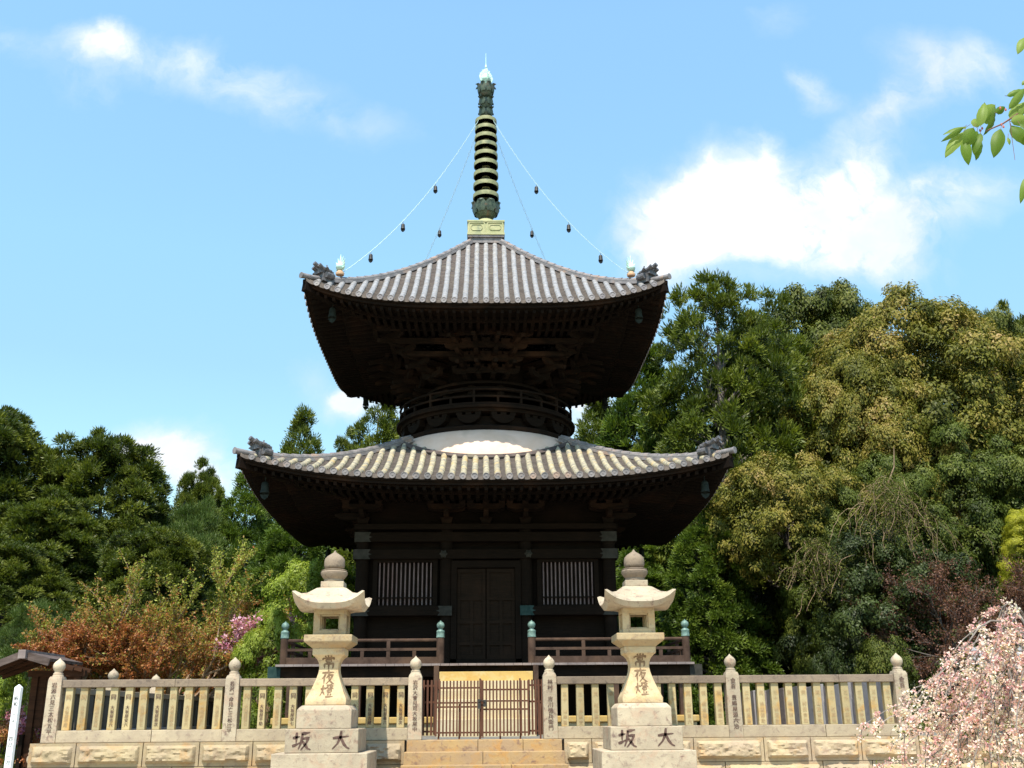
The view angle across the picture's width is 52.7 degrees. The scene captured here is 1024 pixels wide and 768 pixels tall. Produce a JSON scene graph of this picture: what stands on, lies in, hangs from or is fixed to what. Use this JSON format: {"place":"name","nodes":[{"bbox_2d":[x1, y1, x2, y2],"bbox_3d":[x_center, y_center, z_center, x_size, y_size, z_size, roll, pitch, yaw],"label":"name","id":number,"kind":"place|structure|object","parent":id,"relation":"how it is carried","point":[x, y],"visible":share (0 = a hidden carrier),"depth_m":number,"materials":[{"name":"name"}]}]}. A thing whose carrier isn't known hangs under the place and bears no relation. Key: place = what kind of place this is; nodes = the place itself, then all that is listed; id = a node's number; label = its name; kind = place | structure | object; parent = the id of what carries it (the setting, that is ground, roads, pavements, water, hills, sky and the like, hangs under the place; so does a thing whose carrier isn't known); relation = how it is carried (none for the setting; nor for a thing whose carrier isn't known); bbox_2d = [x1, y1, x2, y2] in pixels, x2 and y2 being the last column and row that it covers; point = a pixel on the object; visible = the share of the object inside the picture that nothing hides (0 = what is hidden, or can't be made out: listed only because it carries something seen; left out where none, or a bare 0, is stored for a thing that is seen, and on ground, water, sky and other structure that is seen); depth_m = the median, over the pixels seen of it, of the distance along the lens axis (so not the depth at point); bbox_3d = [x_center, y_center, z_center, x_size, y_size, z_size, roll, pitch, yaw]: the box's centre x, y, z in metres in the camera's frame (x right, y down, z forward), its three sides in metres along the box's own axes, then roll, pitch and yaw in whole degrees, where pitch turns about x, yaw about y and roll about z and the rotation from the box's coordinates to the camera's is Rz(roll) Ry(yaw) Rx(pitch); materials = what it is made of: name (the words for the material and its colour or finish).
{"place":"outdoors","nodes":[
{"label":"outdoors","id":0,"kind":"place"},
{"bbox_2d":[401,739,567,767],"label":"stone steps","id":1,"kind":"structure","parent":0,"point":[494,753],"depth_m":16.18,"materials":[{"name":"stone"}]},
{"bbox_2d":[422,678,542,739],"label":"wooden gate","id":2,"kind":"structure","parent":1,"relation":"on","point":[481,702],"depth_m":16.98,"materials":[{"name":"wood"}]},
{"bbox_2d":[0,0,1023,578],"label":"sky","id":3,"kind":"structure","parent":0,"point":[171,171],"materials":[{"name":"blue"}]},
{"bbox_3d":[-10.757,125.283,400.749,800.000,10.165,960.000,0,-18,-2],"label":"ground","id":4,"kind":"structure","parent":0,"visible":0},
{"bbox_2d":[0,672,30,767],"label":"bush","id":5,"kind":"object","parent":4,"relation":"on","point":[16,680],"visible":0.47,"depth_m":18.27,"materials":[{"name":"green plant"}]},
{"bbox_2d":[0,715,39,767],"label":"bush","id":6,"kind":"object","parent":4,"relation":"on","point":[4,730],"visible":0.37,"depth_m":17.39,"materials":[{"name":"green plant"}]},
{"bbox_2d":[1,704,41,743],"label":"azalea bush","id":7,"kind":"object","parent":4,"relation":"on","point":[21,720],"visible":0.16,"depth_m":18.10,"materials":[{"name":"pink plant"}]},
{"bbox_2d":[0,597,72,763],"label":"pine tree","id":8,"kind":"object","parent":4,"relation":"on","point":[13,632],"visible":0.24,"depth_m":27.79,"materials":[{"name":"green plant"}]},
{"bbox_2d":[0,532,89,756],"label":"cypress tree","id":9,"kind":"object","parent":4,"relation":"on","point":[26,562],"visible":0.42,"depth_m":31.85,"materials":[{"name":"green plant"}]},
{"bbox_2d":[0,650,91,767],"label":"notice board","id":10,"kind":"object","parent":4,"relation":"on","point":[20,661],"visible":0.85,"depth_m":17.64,"materials":[{"name":"brown wood"}]},
{"bbox_2d":[0,405,92,620],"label":"cypress tree","id":11,"kind":"object","parent":4,"relation":"on","point":[21,442],"visible":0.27,"depth_m":41.65,"materials":[{"name":"green plant"}]},
{"bbox_2d":[0,483,121,733],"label":"cypress tree","id":12,"kind":"object","parent":4,"relation":"on","point":[47,522],"visible":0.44,"depth_m":36.83,"materials":[{"name":"green plant"}]},
{"bbox_2d":[10,608,157,679],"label":"cherry tree","id":13,"kind":"object","parent":4,"relation":"on","point":[73,635],"visible":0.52,"depth_m":23.86,"materials":[{"name":"plant"}]},
{"bbox_2d":[68,644,103,688],"bbox_3d":[-10.123,7.864,24.557,2.259,3.683,2.155,-17,-24,42],"label":"bush","id":14,"kind":"object","parent":4,"relation":"on","point":[96,674],"visible":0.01,"depth_m":24.23,"materials":[{"name":"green plant"}]},
{"bbox_2d":[19,425,190,602],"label":"cypress tree","id":15,"kind":"object","parent":4,"relation":"on","point":[93,474],"visible":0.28,"depth_m":42.19,"materials":[{"name":"green plant"}]},
{"bbox_2d":[73,520,225,694],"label":"cypress tree","id":16,"kind":"object","parent":4,"relation":"on","point":[166,550],"visible":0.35,"depth_m":33.61,"materials":[{"name":"green plant"}]},
{"bbox_2d":[106,502,206,627],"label":"cypress tree","id":17,"kind":"object","parent":4,"relation":"on","point":[148,515],"visible":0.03,"depth_m":43.68,"materials":[{"name":"green plant"}]},
{"bbox_2d":[22,536,312,698],"bbox_3d":[-8.445,6.719,26.031,6.137,5.665,6.371,15,-23,-40],"label":"cherry tree","id":18,"kind":"object","parent":4,"relation":"on","point":[204,660],"visible":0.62,"depth_m":24.68,"materials":[{"name":"brown plant"}]},
{"bbox_2d":[127,492,249,693],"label":"pine tree","id":19,"kind":"object","parent":4,"relation":"on","point":[198,521],"visible":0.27,"depth_m":40.16,"materials":[{"name":"green plant"}]},
{"bbox_2d":[170,456,226,583],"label":"cypress tree","id":20,"kind":"object","parent":4,"relation":"on","point":[192,489],"visible":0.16,"depth_m":46.81,"materials":[{"name":"green plant"}]},
{"bbox_2d":[27,740,405,767],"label":"retaining wall","id":21,"kind":"structure","parent":4,"relation":"on","point":[257,754],"depth_m":16.25,"materials":[{"name":"stone"}]},
{"bbox_2d":[40,656,422,742],"bbox_3d":[-4.461,5.091,16.736,6.022,1.308,0.241,0,-18,-2],"label":"stone fence","id":22,"kind":"object","parent":21,"relation":"on","point":[57,720],"visible":0.84,"depth_m":16.63,"materials":[{"name":"white stone"}]},
{"bbox_2d":[173,470,281,695],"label":"cypress tree","id":23,"kind":"object","parent":4,"relation":"on","point":[247,503],"visible":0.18,"depth_m":41.20,"materials":[{"name":"green plant"}]},
{"bbox_2d":[244,402,325,591],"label":"cypress tree","id":24,"kind":"object","parent":4,"relation":"on","point":[300,425],"visible":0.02,"depth_m":47.08,"materials":[{"name":"green plant"}]},
{"bbox_2d":[229,519,350,708],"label":"cypress tree","id":25,"kind":"object","parent":4,"relation":"on","point":[279,547],"visible":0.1,"depth_m":35.75,"materials":[{"name":"green plant"}]},
{"bbox_2d":[241,557,355,728],"bbox_3d":[-5.996,8.478,30.131,4.708,6.912,4.190,5,-19,-18],"label":"lime shrub","id":26,"kind":"object","parent":4,"relation":"on","point":[307,582],"visible":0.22,"depth_m":30.22,"materials":[{"name":"green plant"}]},
{"bbox_2d":[311,547,355,648],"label":"cypress tree","id":27,"kind":"object","parent":4,"relation":"on","point":[347,555],"visible":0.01,"depth_m":38.59,"materials":[{"name":"green plant"}]},
{"bbox_2d":[333,425,355,451],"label":"cypress tree","id":28,"kind":"object","parent":4,"relation":"on","point":[340,443],"visible":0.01,"depth_m":49.11,"materials":[{"name":"green plant"}]},
{"bbox_2d":[345,401,400,561],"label":"cypress tree","id":29,"kind":"object","parent":4,"relation":"on","point":[388,433],"visible":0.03,"depth_m":48.16,"materials":[{"name":"green plant"}]},
{"bbox_2d":[65,731,1001,767],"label":"terrace gravel","id":30,"kind":"structure","parent":4,"relation":"on","point":[502,737],"depth_m":18.60,"materials":[{"name":"beige gravel"}]},
{"bbox_2d":[212,612,296,728],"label":"cherry tree","id":31,"kind":"object","parent":30,"relation":"on","point":[239,633],"visible":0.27,"depth_m":24.58,"materials":[{"name":"pink plant"}]},
{"bbox_2d":[221,607,310,728],"bbox_3d":[-5.582,7.417,24.058,2.179,4.408,2.448,16,-24,-41],"label":"lime shrub","id":32,"kind":"object","parent":30,"relation":"on","point":[270,625],"visible":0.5,"depth_m":24.16,"materials":[{"name":"green plant"}]},
{"bbox_2d":[232,65,736,736],"bbox_3d":[-0.715,-0.790,28.322,10.868,19.730,11.404,0,-18,-2],"label":"pagoda","id":33,"kind":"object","parent":30,"relation":"on","point":[484,517],"visible":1,"depth_m":24.30,"materials":[{"name":"wood"}]},
{"bbox_2d":[260,477,268,499],"bbox_3d":[-5.362,2.263,22.454,0.202,0.506,0.202,0,-18,-2],"label":"wind bell","id":34,"kind":"object","parent":33,"relation":"hanging from","point":[264,492],"visible":1,"depth_m":22.40,"materials":[{"name":"green metal"}]},
{"bbox_2d":[325,546,330,557],"bbox_3d":[-5.607,5.199,31.591,0.202,0.506,0.202,0,-18,-2],"label":"wind bell","id":35,"kind":"object","parent":33,"relation":"hanging from","point":[328,551],"visible":0.66,"depth_m":31.54,"materials":[{"name":"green metal"}]},
{"bbox_2d":[328,305,335,322],"bbox_3d":[-4.325,-1.704,24.912,0.202,0.506,0.202,0,-18,-2],"label":"wind bell","id":36,"kind":"object","parent":33,"relation":"hanging from","point":[332,315],"visible":1,"depth_m":24.86,"materials":[{"name":"green metal"}]},
{"bbox_2d":[363,397,368,409],"bbox_3d":[-4.514,0.559,31.955,0.202,0.506,0.202,0,-18,-2],"label":"wind bell","id":37,"kind":"object","parent":33,"relation":"hanging from","point":[365,403],"visible":1,"depth_m":31.90,"materials":[{"name":"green metal"}]},
{"bbox_2d":[372,559,437,606],"bbox_3d":[-2.458,4.582,23.794,1.480,1.080,0.100,0,-18,-2],"label":"lattice window","id":38,"kind":"structure","parent":33,"relation":"in","point":[375,561],"depth_m":23.79,"materials":[{"name":"black wood"}]},
{"bbox_2d":[343,120,478,271],"bbox_3d":[-2.565,-5.298,28.048,0.056,6.432,4.705,-17,-24,41],"label":"bell chain","id":39,"kind":"object","parent":33,"relation":"hanging from","point":[418,203],"visible":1,"depth_m":27.97,"materials":[{"name":"metal"}]},
{"bbox_2d":[368,254,372,262],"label":"wind bell","id":40,"kind":"object","parent":39,"relation":"hanging from","point":[370,259],"visible":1,"depth_m":26.20,"materials":[{"name":"metal"}]},
{"bbox_2d":[401,223,404,231],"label":"wind bell","id":41,"kind":"object","parent":39,"relation":"hanging from","point":[402,227],"visible":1,"depth_m":27.29,"materials":[{"name":"metal"}]},
{"bbox_2d":[425,134,475,259],"bbox_3d":[-2.660,-4.161,31.587,4.706,6.432,0.055,-17,-24,41],"label":"bell chain","id":42,"kind":"object","parent":33,"relation":"hanging from","point":[451,198],"visible":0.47,"depth_m":31.19,"materials":[{"name":"metal"}]},
{"bbox_2d":[457,569,485,658],"bbox_3d":[-0.929,5.242,23.631,0.648,2.020,0.085,0,-18,-2],"label":"door leaf","id":43,"kind":"structure","parent":33,"relation":"in","point":[471,583],"depth_m":23.61,"materials":[{"name":"black wood"}]},
{"bbox_2d":[487,569,514,658],"bbox_3d":[-0.257,5.242,23.649,0.648,2.020,0.085,0,-18,-2],"label":"door leaf","id":44,"kind":"structure","parent":33,"relation":"in","point":[500,582],"depth_m":23.63,"materials":[{"name":"black wood"}]},
{"bbox_2d":[497,139,544,259],"bbox_3d":[1.057,-4.159,31.686,0.056,6.432,4.707,-17,-24,41],"label":"bell chain","id":45,"kind":"object","parent":33,"relation":"hanging from","point":[519,198],"visible":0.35,"depth_m":31.24,"materials":[{"name":"metal"}]},
{"bbox_2d":[493,120,627,272],"bbox_3d":[1.152,-5.295,28.147,4.704,6.431,0.055,-17,-24,41],"label":"bell chain","id":46,"kind":"object","parent":33,"relation":"hanging from","point":[552,203],"visible":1,"depth_m":28.12,"materials":[{"name":"metal"}]},
{"bbox_2d":[566,222,570,232],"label":"wind bell","id":47,"kind":"object","parent":46,"relation":"hanging from","point":[568,229],"visible":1,"depth_m":27.41,"materials":[{"name":"metal"}]},
{"bbox_2d":[598,253,602,263],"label":"wind bell","id":48,"kind":"object","parent":46,"relation":"hanging from","point":[600,260],"visible":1,"depth_m":26.36,"materials":[{"name":"metal"}]},
{"bbox_2d":[537,559,598,605],"bbox_3d":[1.291,4.584,23.894,1.420,1.080,0.100,0,-18,-2],"label":"lattice window","id":49,"kind":"structure","parent":33,"relation":"in","point":[595,561],"depth_m":23.87,"materials":[{"name":"black wood"}]},
{"bbox_2d":[602,395,607,409],"bbox_3d":[2.884,0.563,32.153,0.202,0.506,0.202,0,-18,-2],"label":"wind bell","id":50,"kind":"object","parent":33,"relation":"hanging from","point":[604,404],"visible":1,"depth_m":32.09,"materials":[{"name":"green metal"}]},
{"bbox_2d":[635,305,642,322],"bbox_3d":[3.073,-1.699,25.110,0.202,0.506,0.202,0,-18,-2],"label":"wind bell","id":51,"kind":"object","parent":33,"relation":"hanging from","point":[638,315],"visible":1,"depth_m":25.05,"materials":[{"name":"green metal"}]},
{"bbox_2d":[639,545,644,558],"bbox_3d":[3.990,5.204,31.847,0.202,0.506,0.202,0,-18,-2],"label":"wind bell","id":52,"kind":"object","parent":33,"relation":"hanging from","point":[641,550],"visible":0.72,"depth_m":31.80,"materials":[{"name":"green metal"}]},
{"bbox_2d":[701,476,709,498],"bbox_3d":[4.235,2.268,22.710,0.202,0.506,0.202,0,-18,-2],"label":"wind bell","id":53,"kind":"object","parent":33,"relation":"hanging from","point":[705,491],"visible":1,"depth_m":22.65,"materials":[{"name":"green metal"}]},
{"bbox_2d":[741,682,891,724],"bbox_3d":[6.225,6.981,22.274,0.060,0.930,10.850,0,-18,-2],"label":"board fence","id":54,"kind":"object","parent":30,"relation":"on","point":[810,704],"visible":0.17,"depth_m":21.34,"materials":[{"name":"grey wood"}]},
{"bbox_2d":[573,398,624,588],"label":"cypress tree","id":55,"kind":"object","parent":4,"relation":"on","point":[595,412],"visible":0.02,"depth_m":43.19,"materials":[{"name":"green plant"}]},
{"bbox_2d":[615,545,724,720],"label":"cypress tree","id":56,"kind":"object","parent":4,"relation":"on","point":[654,576],"visible":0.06,"depth_m":34.99,"materials":[{"name":"green plant"}]},
{"bbox_2d":[594,341,749,667],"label":"cypress tree","id":57,"kind":"object","parent":4,"relation":"on","point":[621,423],"visible":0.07,"depth_m":40.75,"materials":[{"name":"green plant"}]},
{"bbox_2d":[656,497,785,724],"bbox_3d":[6.208,7.715,32.906,4.963,8.824,5.053,-13,-22,35],"label":"cypress tree","id":58,"kind":"object","parent":4,"relation":"on","point":[712,595],"visible":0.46,"depth_m":32.17,"materials":[{"name":"green plant"}]},
{"bbox_2d":[629,267,851,688],"bbox_3d":[8.202,4.314,38.752,9.314,19.106,8.752,5,-19,-18],"label":"cypress tree","id":59,"kind":"object","parent":4,"relation":"on","point":[692,428],"visible":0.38,"depth_m":38.44,"materials":[{"name":"green plant"}]},
{"bbox_2d":[696,308,833,674],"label":"cypress tree","id":60,"kind":"object","parent":4,"relation":"on","point":[762,418],"visible":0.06,"depth_m":41.61,"materials":[{"name":"green plant"}]},
{"bbox_2d":[696,529,834,690],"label":"camellia tree","id":61,"kind":"object","parent":4,"relation":"on","point":[768,598],"visible":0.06,"depth_m":35.06,"materials":[{"name":"green plant"}]},
{"bbox_2d":[752,566,808,687],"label":"camellia tree","id":62,"kind":"object","parent":4,"relation":"on","point":[779,660],"visible":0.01,"depth_m":36.19,"materials":[{"name":"green plant"}]},
{"bbox_2d":[690,449,885,662],"bbox_3d":[8.861,6.828,32.733,6.140,9.938,6.200,1,-18,-3],"label":"camphor tree","id":63,"kind":"object","parent":4,"relation":"on","point":[739,505],"visible":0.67,"depth_m":31.89,"materials":[{"name":"green plant"}]},
{"bbox_2d":[750,331,827,674],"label":"cypress tree","id":64,"kind":"object","parent":4,"relation":"on","point":[801,340],"depth_m":45.35,"materials":[{"name":"green plant"}]},
{"bbox_2d":[563,735,1023,767],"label":"retaining wall","id":65,"kind":"structure","parent":4,"relation":"on","point":[796,752],"depth_m":16.50,"materials":[{"name":"stone"}]},
{"bbox_2d":[542,653,912,738],"bbox_3d":[3.502,5.095,16.949,6.004,1.308,0.241,0,-18,-2],"label":"stone fence","id":66,"kind":"object","parent":65,"relation":"on","point":[894,679],"visible":0.85,"depth_m":16.86,"materials":[{"name":"white stone"}]},
{"bbox_2d":[759,282,870,374],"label":"broadleaf tree","id":67,"kind":"object","parent":4,"relation":"on","point":[817,306],"visible":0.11,"depth_m":50.93,"materials":[{"name":"green plant"}]},
{"bbox_2d":[807,646,850,685],"bbox_3d":[7.680,8.021,24.924,1.329,3.329,1.268,-16,-23,40],"label":"bush","id":68,"kind":"object","parent":4,"relation":"on","point":[826,655],"visible":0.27,"depth_m":25.20,"materials":[{"name":"green plant"}]},
{"bbox_2d":[799,277,887,366],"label":"broadleaf tree","id":69,"kind":"object","parent":4,"relation":"on","point":[848,299],"visible":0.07,"depth_m":51.52,"materials":[{"name":"green plant"}]},
{"bbox_2d":[775,478,926,689],"bbox_3d":[10.197,7.142,31.105,4.311,8.816,4.281,3,-18,-10],"label":"broadleaf tree","id":70,"kind":"object","parent":4,"relation":"on","point":[844,493],"visible":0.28,"depth_m":30.84,"materials":[{"name":"green plant"}]},
{"bbox_2d":[773,520,977,729],"bbox_3d":[10.409,7.600,29.480,5.870,7.522,5.357,10,-21,-30],"label":"camellia tree","id":71,"kind":"object","parent":4,"relation":"on","point":[848,544],"visible":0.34,"depth_m":28.83,"materials":[{"name":"green plant"}]},
{"bbox_2d":[773,532,852,619],"bbox_3d":[8.459,5.402,29.165,2.140,2.504,1.227,0,-18,-2],"label":"dry vine","id":72,"kind":"object","parent":71,"relation":"hanging from","point":[817,546],"visible":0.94,"depth_m":29.10,"materials":[{"name":"green plant"}]},
{"bbox_2d":[768,343,986,651],"bbox_3d":[13.012,5.567,36.893,7.656,14.784,7.080,-12,-21,32],"label":"camphor tree","id":73,"kind":"object","parent":4,"relation":"on","point":[829,405],"visible":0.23,"depth_m":36.54,"materials":[{"name":"green plant"}]},
{"bbox_2d":[852,634,936,730],"bbox_3d":[8.853,7.626,24.051,1.902,3.537,1.994,-12,-21,33],"label":"bush","id":74,"kind":"object","parent":4,"relation":"on","point":[883,654],"visible":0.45,"depth_m":24.20,"materials":[{"name":"green plant"}]},
{"bbox_2d":[821,450,981,682],"bbox_3d":[12.036,6.970,32.732,5.269,10.202,5.232,2,-18,-7],"label":"broadleaf tree","id":75,"kind":"object","parent":4,"relation":"on","point":[924,480],"visible":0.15,"depth_m":32.85,"materials":[{"name":"green plant"}]},
{"bbox_2d":[824,455,996,596],"bbox_3d":[11.082,3.792,29.171,5.006,4.469,2.210,0,-18,-2],"label":"dry vine","id":76,"kind":"object","parent":75,"relation":"hanging from","point":[887,499],"visible":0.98,"depth_m":29.41,"materials":[{"name":"green plant"}]},
{"bbox_2d":[800,279,1023,574],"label":"camphor tree","id":77,"kind":"object","parent":4,"relation":"on","point":[969,338],"visible":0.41,"depth_m":38.56,"materials":[{"name":"green plant"}]},
{"bbox_2d":[841,547,1023,696],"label":"maple tree","id":78,"kind":"object","parent":4,"relation":"on","point":[950,622],"visible":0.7,"depth_m":27.18,"materials":[{"name":"red plant"}]},
{"bbox_2d":[846,540,1023,730],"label":"camellia tree","id":79,"kind":"object","parent":4,"relation":"on","point":[921,568],"visible":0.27,"depth_m":28.49,"materials":[{"name":"green plant"}]},
{"bbox_2d":[899,416,1023,676],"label":"broadleaf tree","id":80,"kind":"object","parent":4,"relation":"on","point":[955,463],"visible":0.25,"depth_m":33.11,"materials":[{"name":"green plant"}]},
{"bbox_2d":[901,301,1023,508],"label":"camphor tree","id":81,"kind":"object","parent":4,"relation":"on","point":[1010,323],"visible":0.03,"depth_m":43.65,"materials":[{"name":"green plant"}]},
{"bbox_2d":[943,647,1023,733],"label":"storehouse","id":82,"kind":"structure","parent":4,"relation":"on","point":[980,654],"depth_m":24.89,"materials":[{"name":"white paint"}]},
{"bbox_2d":[957,444,1023,620],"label":"broadleaf tree","id":83,"kind":"object","parent":4,"relation":"on","point":[997,489],"visible":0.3,"depth_m":33.09,"materials":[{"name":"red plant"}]},
{"bbox_2d":[983,298,1018,322],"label":"cypress tree","id":84,"kind":"object","parent":4,"relation":"on","point":[1002,303],"depth_m":50.78,"materials":[{"name":"green plant"}]},
{"bbox_2d":[992,312,1023,509],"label":"cypress tree","id":85,"kind":"object","parent":4,"relation":"on","point":[1021,320],"visible":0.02,"depth_m":44.75,"materials":[{"name":"green plant"}]},
{"bbox_2d":[996,508,1023,601],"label":"bush","id":86,"kind":"object","parent":4,"relation":"on","point":[1014,530],"visible":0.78,"depth_m":30.30,"materials":[{"name":"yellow plant"}]},
{"bbox_3d":[-7.743,9.455,25.738,0.437,1.442,20.236,0,-18,-2],"label":"retaining wall","id":87,"kind":"object","parent":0,"visible":0},
{"bbox_2d":[64,669,257,730],"bbox_3d":[-7.620,7.990,25.604,0.218,1.258,18.603,0,-18,-2],"label":"stone fence","id":88,"kind":"object","parent":87,"relation":"on","point":[113,674],"visible":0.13,"depth_m":20.56,"materials":[{"name":"stone"}]},
{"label":"pavement","id":89,"kind":"structure","parent":0,"visible":0},
{"bbox_2d":[4,685,22,767],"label":"white post","id":90,"kind":"object","parent":89,"relation":"on","point":[13,728],"visible":1,"depth_m":14.61,"materials":[{"name":"paint"}]},
{"bbox_2d":[270,551,376,767],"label":"stone lantern","id":91,"kind":"object","parent":89,"relation":"on","point":[326,733],"visible":1,"depth_m":15.34,"materials":[{"name":"white stone"}]},
{"bbox_2d":[592,549,696,767],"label":"stone lantern","id":92,"kind":"object","parent":89,"relation":"on","point":[641,732],"visible":1,"depth_m":15.42,"materials":[{"name":"white stone"}]},
{"bbox_2d":[854,597,1023,767],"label":"weeping cherry","id":93,"kind":"object","parent":89,"relation":"on","point":[994,693],"visible":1,"depth_m":11.92,"materials":[{"name":"pink plant"}]},
{"bbox_2d":[941,38,1023,203],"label":"cherry tree","id":94,"kind":"object","parent":89,"relation":"on","point":[966,139],"visible":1,"depth_m":3.79,"materials":[{"name":"green plant"}]}
]}

